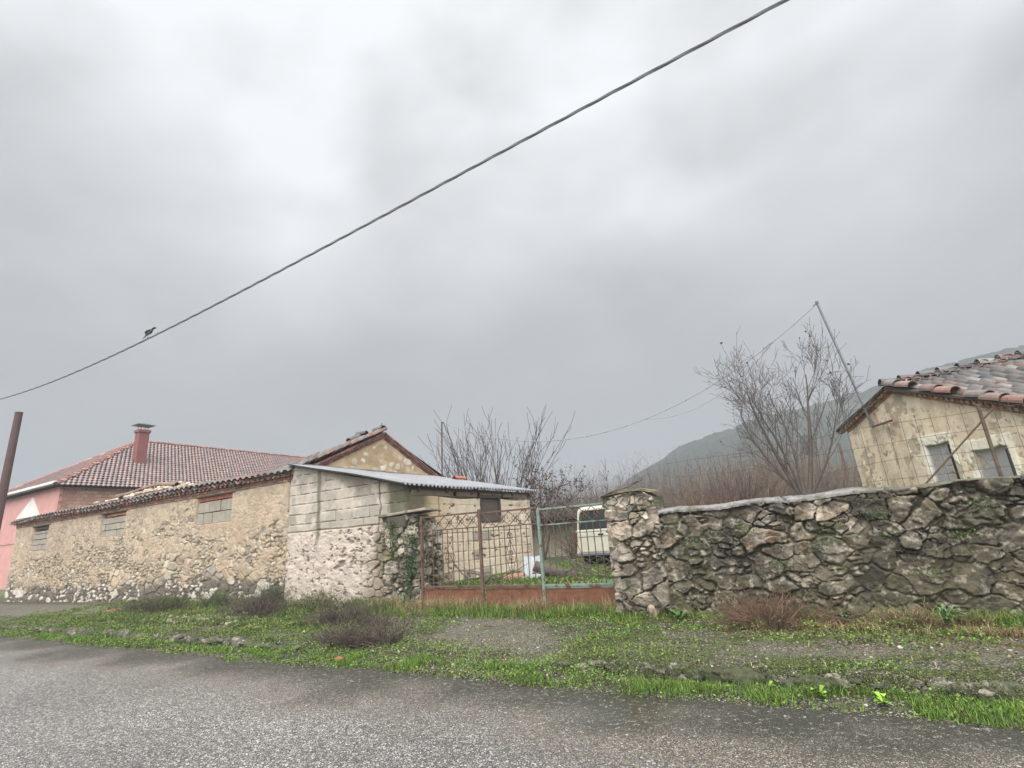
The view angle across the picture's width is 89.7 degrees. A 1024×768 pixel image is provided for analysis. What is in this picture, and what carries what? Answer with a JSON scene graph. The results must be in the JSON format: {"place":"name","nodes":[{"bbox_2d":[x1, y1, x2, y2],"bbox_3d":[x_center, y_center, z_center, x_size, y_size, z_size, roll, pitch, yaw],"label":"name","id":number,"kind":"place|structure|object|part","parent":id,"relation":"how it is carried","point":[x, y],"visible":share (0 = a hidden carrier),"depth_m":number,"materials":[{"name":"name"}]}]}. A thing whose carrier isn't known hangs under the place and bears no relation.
{"place":"outdoors","nodes":[
{"label":"outdoors","id":0,"kind":"place"},
{"bbox_2d":[0,0,788,399],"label":"overhead cable","id":1,"kind":"object","parent":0,"point":[716,36],"visible":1,"depth_m":4.89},
{"bbox_2d":[143,327,155,338],"bbox_3d":[-5.523,-0.769,7.829,0.355,0.105,0.092,-13,-19,29],"label":"bird","id":2,"kind":"object","parent":1,"relation":"on","point":[148,332],"visible":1,"depth_m":7.82},
{"bbox_2d":[0,637,1023,767],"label":"road","id":3,"kind":"structure","parent":0,"point":[62,705],"depth_m":4.65,"materials":[{"name":"grey asphalt"}]},
{"bbox_2d":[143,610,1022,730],"bbox_3d":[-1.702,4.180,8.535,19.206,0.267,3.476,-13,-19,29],"label":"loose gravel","id":4,"kind":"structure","parent":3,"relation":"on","point":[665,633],"depth_m":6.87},
{"bbox_2d":[0,556,1023,730],"bbox_3d":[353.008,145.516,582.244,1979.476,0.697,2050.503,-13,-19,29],"label":"ground","id":5,"kind":"structure","parent":0,"point":[839,648],"depth_m":6.10,"materials":[{"name":"green plant"}]},
{"bbox_2d":[0,412,22,529],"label":"utility pole","id":6,"kind":"object","parent":5,"relation":"on","point":[9,458],"visible":1,"depth_m":20.60,"materials":[{"name":"brown wood"}]},
{"bbox_2d":[0,423,303,589],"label":"pink house","id":7,"kind":"structure","parent":5,"relation":"on","point":[141,460],"depth_m":33.25,"materials":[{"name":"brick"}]},
{"bbox_2d":[103,574,208,616],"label":"dead bush","id":8,"kind":"object","parent":5,"relation":"on","point":[170,606],"visible":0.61,"depth_m":14.65,"materials":[{"name":"brown plant"}]},
{"bbox_2d":[0,624,334,652],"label":"kerb","id":9,"kind":"structure","parent":5,"relation":"on","point":[188,639],"depth_m":10.14,"materials":[{"name":"stone"}]},
{"bbox_2d":[188,584,242,607],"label":"green bush","id":10,"kind":"object","parent":5,"relation":"on","point":[219,597],"visible":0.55,"depth_m":14.41,"materials":[{"name":"green plant"}]},
{"bbox_2d":[4,423,444,602],"bbox_3d":[-13.020,6.209,22.599,20.570,5.760,8.037,-13,-19,29],"label":"stone farmhouse","id":11,"kind":"object","parent":5,"relation":"on","point":[232,532],"visible":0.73,"depth_m":17.68,"materials":[{"name":"stone"}]},
{"bbox_2d":[93,481,194,504],"bbox_3d":[-14.093,4.141,19.932,7.068,0.537,1.000,-13,-19,29],"label":"roof rubble","id":12,"kind":"object","parent":11,"relation":"on","point":[155,488],"visible":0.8,"depth_m":19.39,"materials":[{"name":"beige stone"}]},
{"bbox_2d":[114,482,179,496],"bbox_3d":[-14.168,4.053,19.924,4.255,0.288,0.237,-13,-18,27],"label":"tile run","id":13,"kind":"object","parent":11,"relation":"on","point":[149,486],"visible":0.9,"depth_m":19.73,"materials":[{"name":"ceramic"}]},
{"bbox_2d":[346,434,360,441],"bbox_3d":[-5.379,1.816,17.475,0.260,0.309,0.500,-13,-19,29],"label":"loose tile","id":14,"kind":"object","parent":11,"relation":"on","point":[353,437],"visible":1,"depth_m":17.39,"materials":[{"name":"ceramic"}]},
{"bbox_2d":[355,431,368,435],"bbox_3d":[-5.222,1.714,17.913,0.410,0.142,0.280,-10,-17,18],"label":"loose tile","id":15,"kind":"object","parent":11,"relation":"on","point":[361,433],"visible":0.84,"depth_m":17.87,"materials":[{"name":"ceramic"}]},
{"bbox_2d":[441,422,443,476],"bbox_3d":[-2.819,2.691,20.932,0.207,2.342,0.060,-13,-19,29],"label":"thin pole","id":16,"kind":"object","parent":11,"relation":"on","point":[442,449],"visible":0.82,"depth_m":20.95,"materials":[{"name":"grey metal"}]},
{"bbox_2d":[201,585,307,618],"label":"dead bush","id":17,"kind":"object","parent":5,"relation":"on","point":[253,607],"visible":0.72,"depth_m":12.21,"materials":[{"name":"brown plant"}]},
{"bbox_2d":[244,579,293,605],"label":"green bush","id":18,"kind":"object","parent":5,"relation":"on","point":[274,593],"visible":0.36,"depth_m":13.43,"materials":[{"name":"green plant"}]},
{"bbox_2d":[287,577,352,613],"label":"green bush","id":19,"kind":"object","parent":5,"relation":"on","point":[312,603],"visible":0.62,"depth_m":12.32,"materials":[{"name":"green plant"}]},
{"bbox_2d":[281,589,402,628],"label":"dead bush","id":20,"kind":"object","parent":5,"relation":"on","point":[332,617],"visible":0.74,"depth_m":9.87,"materials":[{"name":"brown plant"}]},
{"bbox_2d":[304,607,418,651],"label":"dead bush","id":21,"kind":"object","parent":5,"relation":"on","point":[348,638],"visible":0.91,"depth_m":8.25,"materials":[{"name":"brown plant"}]},
{"bbox_2d":[378,507,443,603],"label":"gate pillar","id":22,"kind":"structure","parent":5,"relation":"on","point":[406,524],"depth_m":12.14,"materials":[{"name":"stone"}]},
{"bbox_2d":[387,521,419,605],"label":"ivy","id":23,"kind":"object","parent":22,"relation":"attached to","point":[410,562],"visible":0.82,"depth_m":11.74,"materials":[{"name":"green plant"}]},
{"bbox_2d":[284,463,538,605],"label":"block shed","id":24,"kind":"structure","parent":5,"relation":"on","point":[334,535],"depth_m":13.80,"materials":[{"name":"concrete"}]},
{"bbox_2d":[452,476,466,478],"bbox_3d":[-1.927,3.419,18.875,0.500,0.117,0.260,11,-22,-41],"label":"loose tile","id":25,"kind":"object","parent":24,"relation":"on","point":[458,477],"visible":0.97,"depth_m":18.83,"materials":[{"name":"ceramic"}]},
{"bbox_2d":[477,495,501,521],"bbox_3d":[-0.671,3.799,15.657,0.120,0.770,1.180,-13,-19,29],"label":"window","id":26,"kind":"structure","parent":24,"relation":"in","point":[487,503],"depth_m":15.71,"materials":[{"name":"grey wood"}]},
{"bbox_2d":[420,509,485,604],"bbox_3d":[-1.319,3.855,11.108,1.680,2.110,0.062,-14,-19,30],"label":"gate leaf","id":27,"kind":"object","parent":5,"relation":"on","point":[469,591],"visible":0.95,"depth_m":11.07,"materials":[{"name":"metal"}]},
{"bbox_2d":[418,406,574,510],"bbox_3d":[-1.148,4.476,24.448,8.457,7.532,3.954,-13,-19,29],"label":"vase tree","id":28,"kind":"object","parent":5,"relation":"on","point":[454,454],"visible":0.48,"depth_m":24.32,"materials":[{"name":"brown plant"}]},
{"bbox_2d":[444,551,575,584],"bbox_3d":[-0.655,4.318,12.177,4.298,1.031,1.492,-18,-21,39],"label":"brushwood pile","id":29,"kind":"object","parent":5,"relation":"on","point":[489,579],"visible":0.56,"depth_m":12.10,"materials":[{"name":"brown plant"}]},
{"bbox_2d":[0,593,1023,729],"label":"grass","id":30,"kind":"structure","parent":5,"relation":"on","point":[584,609],"depth_m":7.17,"materials":[{"name":"green plant"}]},
{"bbox_2d":[482,507,542,605],"bbox_3d":[-0.012,3.521,10.325,1.345,1.950,0.054,-14,-19,31],"label":"gate leaf","id":31,"kind":"object","parent":5,"relation":"on","point":[530,590],"visible":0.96,"depth_m":10.28,"materials":[{"name":"metal"}]},
{"bbox_2d":[3,610,1023,703],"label":"moss","id":32,"kind":"object","parent":5,"relation":"on","point":[705,659],"visible":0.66,"depth_m":5.71,"materials":[{"name":"green plant"}]},
{"bbox_2d":[503,572,525,579],"bbox_3d":[0.060,4.665,12.521,0.509,0.143,0.260,-8,-17,13],"label":"loose tile","id":33,"kind":"object","parent":5,"relation":"on","point":[521,574],"visible":0.78,"depth_m":12.43,"materials":[{"name":"ceramic"}]},
{"bbox_2d":[10,627,1023,702],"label":"kerb rubble","id":34,"kind":"object","parent":5,"relation":"on","point":[857,681],"visible":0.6,"depth_m":5.23,"materials":[{"name":"stone"}]},
{"bbox_2d":[35,592,1023,678],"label":"dry grass","id":35,"kind":"structure","parent":5,"relation":"on","point":[542,604],"depth_m":8.88,"materials":[{"name":"brown plant"}]},
{"bbox_2d":[524,555,540,578],"bbox_3d":[0.498,4.639,12.987,0.500,0.585,0.388,-13,-19,29],"label":"plastic sheet","id":36,"kind":"object","parent":5,"relation":"on","point":[531,564],"visible":0.48,"depth_m":13.02,"materials":[{"name":"white plastic"}]},
{"bbox_2d":[502,464,596,518],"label":"bare shrub","id":37,"kind":"object","parent":5,"relation":"on","point":[551,503],"visible":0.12,"depth_m":27.65,"materials":[{"name":"brown plant"}]},
{"bbox_2d":[508,451,593,559],"bbox_3d":[1.761,5.074,21.977,3.823,4.563,4.593,1,-17,-18],"label":"leafy tree","id":38,"kind":"object","parent":5,"relation":"on","point":[554,490],"visible":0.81,"depth_m":22.01,"materials":[{"name":"brown plant"}]},
{"bbox_2d":[531,515,576,522],"bbox_3d":[1.677,7.033,23.444,4.700,1.800,1.600,-13,-19,29],"label":"lean to","id":39,"kind":"object","parent":5,"relation":"on","point":[563,517],"visible":0.04,"depth_m":23.14,"materials":[{"name":"grey wood"}]},
{"bbox_2d":[532,520,576,556],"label":"yard wall","id":40,"kind":"structure","parent":5,"relation":"on","point":[551,547],"depth_m":23.37,"materials":[{"name":"concrete"}]},
{"bbox_2d":[542,508,581,559],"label":"evergreen shrub","id":41,"kind":"object","parent":5,"relation":"on","point":[569,541],"visible":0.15,"depth_m":20.54,"materials":[{"name":"green plant"}]},
{"bbox_2d":[536,503,615,607],"bbox_3d":[1.172,3.291,9.638,1.433,2.020,0.061,-13,-18,28],"label":"gate leaf","id":42,"kind":"object","parent":5,"relation":"on","point":[595,590],"visible":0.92,"depth_m":9.63,"materials":[{"name":"green paint"}]},
{"bbox_2d":[547,546,611,580],"bbox_3d":[1.973,3.992,11.544,3.190,1.029,1.668,-13,-19,29],"label":"brushwood pile","id":43,"kind":"object","parent":5,"relation":"on","point":[592,567],"visible":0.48,"depth_m":11.71,"materials":[{"name":"brown plant"}]},
{"bbox_2d":[532,561,576,577],"bbox_3d":[1.020,4.452,12.227,1.064,0.555,0.280,-3,-16,-4],"label":"log","id":44,"kind":"object","parent":43,"relation":"on","point":[546,567],"visible":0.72,"depth_m":12.13,"materials":[{"name":"grey wood"}]},
{"bbox_2d":[574,505,609,563],"bbox_3d":[3.617,4.896,16.902,1.660,1.775,4.050,-13,-19,29],"label":"parked van","id":45,"kind":"object","parent":5,"relation":"on","point":[597,533],"visible":0.3,"depth_m":15.42,"materials":[{"name":"beige paint"}]},
{"bbox_3d":[2.603,4.059,15.452,1.240,0.500,0.072,-13,-19,29],"label":"rear window","id":46,"kind":"part","parent":45,"relation":"part of","materials":[{"name":"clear glass"}]},
{"bbox_2d":[598,467,610,491],"bbox_3d":[3.515,4.452,18.463,0.409,3.506,0.650,-13,-19,29],"label":"sapling","id":47,"kind":"object","parent":5,"relation":"on","point":[604,478],"visible":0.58,"depth_m":18.73,"materials":[{"name":"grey plant"}]},
{"bbox_2d":[554,456,663,515],"bbox_3d":[4.642,6.255,25.852,7.244,5.147,4.754,-13,-19,29],"label":"bare shrub","id":48,"kind":"object","parent":5,"relation":"on","point":[591,498],"visible":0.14,"depth_m":25.96,"materials":[{"name":"brown plant"}]},
{"bbox_2d":[599,488,671,616],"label":"gate pillar","id":49,"kind":"structure","parent":5,"relation":"on","point":[636,549],"depth_m":8.69,"materials":[{"name":"stone"}]},
{"bbox_2d":[600,477,642,496],"bbox_3d":[1.919,1.810,9.053,0.775,0.286,0.121,-9,-17,16],"label":"bent iron rod","id":50,"kind":"object","parent":49,"relation":"on","point":[632,484],"visible":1,"depth_m":9.00,"materials":[{"name":"grey metal"}]},
{"bbox_2d":[605,453,706,508],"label":"bare shrub","id":51,"kind":"object","parent":5,"relation":"on","point":[649,487],"visible":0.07,"depth_m":25.56,"materials":[{"name":"brown plant"}]},
{"bbox_2d":[634,450,723,507],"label":"bare shrub","id":52,"kind":"object","parent":5,"relation":"on","point":[677,500],"visible":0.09,"depth_m":23.72,"materials":[{"name":"brown plant"}]},
{"bbox_2d":[667,609,691,618],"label":"broadleaf weed","id":53,"kind":"object","parent":5,"relation":"on","point":[677,614],"visible":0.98,"depth_m":7.83,"materials":[{"name":"green plant"}]},
{"bbox_2d":[525,447,861,517],"bbox_3d":[11.476,8.877,37.204,50.984,5.606,22.220,-13,-19,29],"label":"thicket","id":54,"kind":"object","parent":5,"relation":"on","point":[710,481],"visible":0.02,"depth_m":31.11,"materials":[{"name":"brown plant"}]},
{"bbox_2d":[657,453,779,506],"bbox_3d":[8.194,4.613,19.808,4.225,4.127,5.005,5,-18,-28],"label":"bare shrub","id":55,"kind":"object","parent":5,"relation":"on","point":[707,486],"visible":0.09,"depth_m":20.25,"materials":[{"name":"brown plant"}]},
{"bbox_2d":[663,470,779,508],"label":"bare shrub","id":56,"kind":"object","parent":5,"relation":"on","point":[712,501],"visible":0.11,"depth_m":16.21,"materials":[{"name":"brown plant"}]},
{"bbox_2d":[647,436,807,505],"bbox_3d":[8.072,4.084,18.770,5.088,4.740,4.565,1,-17,-16],"label":"bare shrub","id":57,"kind":"object","parent":5,"relation":"on","point":[721,484],"visible":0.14,"depth_m":18.72,"materials":[{"name":"brown plant"}]},
{"bbox_2d":[692,451,773,497],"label":"bare shrub","id":58,"kind":"object","parent":5,"relation":"on","point":[727,474],"visible":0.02,"depth_m":27.45,"materials":[{"name":"brown plant"}]},
{"bbox_2d":[670,457,806,505],"bbox_3d":[7.612,4.139,17.301,4.798,3.556,3.873,-13,-19,29],"label":"bare shrub","id":59,"kind":"object","parent":5,"relation":"on","point":[750,490],"visible":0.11,"depth_m":17.04,"materials":[{"name":"brown plant"}]},
{"bbox_2d":[711,415,852,496],"bbox_3d":[12.123,4.513,22.830,6.368,6.271,5.799,-13,-19,29],"label":"bare shrub","id":60,"kind":"object","parent":5,"relation":"on","point":[760,454],"visible":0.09,"depth_m":22.80,"materials":[{"name":"brown plant"}]},
{"bbox_2d":[695,319,874,494],"bbox_3d":[7.319,1.337,13.374,3.930,6.099,3.436,-13,-19,29],"label":"two stemmed tree","id":61,"kind":"object","parent":5,"relation":"on","point":[800,490],"visible":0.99,"depth_m":13.21,"materials":[{"name":"brown plant"}]},
{"bbox_2d":[703,581,874,634],"bbox_3d":[3.663,3.153,6.885,2.174,1.003,1.550,-13,-19,29],"label":"dead bush","id":62,"kind":"object","parent":5,"relation":"on","point":[758,613],"visible":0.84,"depth_m":6.83,"materials":[{"name":"brown plant"}]},
{"bbox_2d":[567,657,1023,704],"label":"kerb","id":63,"kind":"structure","parent":5,"relation":"on","point":[737,673],"depth_m":4.89,"materials":[{"name":"stone"}]},
{"bbox_2d":[731,441,859,496],"bbox_3d":[11.029,4.193,19.695,5.726,4.531,4.534,-13,-19,29],"label":"bare shrub","id":64,"kind":"object","parent":5,"relation":"on","point":[790,488],"visible":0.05,"depth_m":19.77,"materials":[{"name":"brown plant"}]},
{"bbox_2d":[775,438,862,495],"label":"bare shrub","id":65,"kind":"object","parent":5,"relation":"on","point":[834,484],"visible":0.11,"depth_m":18.08,"materials":[{"name":"brown plant"}]},
{"bbox_2d":[811,685,826,696],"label":"broadleaf weed","id":66,"kind":"object","parent":5,"relation":"on","point":[821,692],"visible":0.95,"depth_m":4.57,"materials":[{"name":"green plant"}]},
{"bbox_2d":[658,474,1023,619],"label":"stone wall","id":67,"kind":"structure","parent":5,"relation":"on","point":[878,562],"depth_m":7.17,"materials":[{"name":"grey stone"}]},
{"bbox_2d":[680,495,993,579],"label":"wall weeds","id":68,"kind":"object","parent":67,"relation":"attached to","point":[875,516],"depth_m":7.03,"materials":[{"name":"green plant"}]},
{"bbox_2d":[667,397,1023,504],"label":"wire fence","id":69,"kind":"object","parent":67,"relation":"on","point":[990,443],"visible":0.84,"depth_m":7.47,"materials":[{"name":"grey metal"}]},
{"bbox_2d":[830,605,860,621],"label":"broadleaf weed","id":70,"kind":"object","parent":5,"relation":"on","point":[846,614],"visible":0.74,"depth_m":6.80,"materials":[{"name":"green plant"}]},
{"bbox_2d":[874,691,890,704],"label":"broadleaf weed","id":71,"kind":"object","parent":5,"relation":"on","point":[880,697],"visible":1,"depth_m":4.28,"materials":[{"name":"green plant"}]},
{"bbox_2d":[862,598,956,629],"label":"dead bush","id":72,"kind":"object","parent":5,"relation":"on","point":[922,618],"visible":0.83,"depth_m":6.33,"materials":[{"name":"brown plant"}]},
{"bbox_2d":[836,350,1023,487],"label":"barn","id":73,"kind":"structure","parent":5,"relation":"on","point":[984,383],"depth_m":11.79,"materials":[{"name":"paint"}]},
{"bbox_2d":[813,301,892,427],"bbox_3d":[9.322,-0.746,14.145,0.206,3.988,1.552,-1,-16,-9],"label":"mast pole","id":74,"kind":"object","parent":73,"relation":"attached to","point":[845,365],"visible":0.87,"depth_m":14.33,"materials":[{"name":"grey metal"}]},
{"bbox_2d":[444,305,815,441],"bbox_3d":[3.150,0.330,18.078,13.902,2.890,0.059,-13,-18,27],"label":"hanging wire","id":75,"kind":"object","parent":74,"relation":"hanging from","point":[660,412],"visible":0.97,"depth_m":16.79,"materials":[{"name":"grey metal"}]},
{"bbox_2d":[931,604,966,624],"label":"broadleaf weed","id":76,"kind":"object","parent":5,"relation":"on","point":[944,611],"visible":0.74,"depth_m":6.24,"materials":[{"name":"green plant"}]},
{"bbox_2d":[0,0,1023,510],"label":"sky","id":77,"kind":"structure","parent":0,"point":[161,160],"materials":[{"name":"grey"}]},
{"bbox_2d":[443,558,613,599],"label":"yard grass","id":78,"kind":"structure","parent":0,"point":[547,579],"depth_m":12.26,"materials":[{"name":"green plant"}]},
{"bbox_2d":[249,605,1021,724],"bbox_3d":[1.240,3.395,6.865,12.116,0.405,3.509,-13,-19,29],"label":"fallen stone","id":79,"kind":"object","parent":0,"point":[650,608],"depth_m":8.05,"materials":[{"name":"grey stone"}]},
{"bbox_2d":[576,345,1023,509],"bbox_3d":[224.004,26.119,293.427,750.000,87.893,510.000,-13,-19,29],"label":"hill","id":80,"kind":"structure","parent":0,"point":[690,450],"depth_m":194.89,"materials":[{"name":"plant"}]}
]}

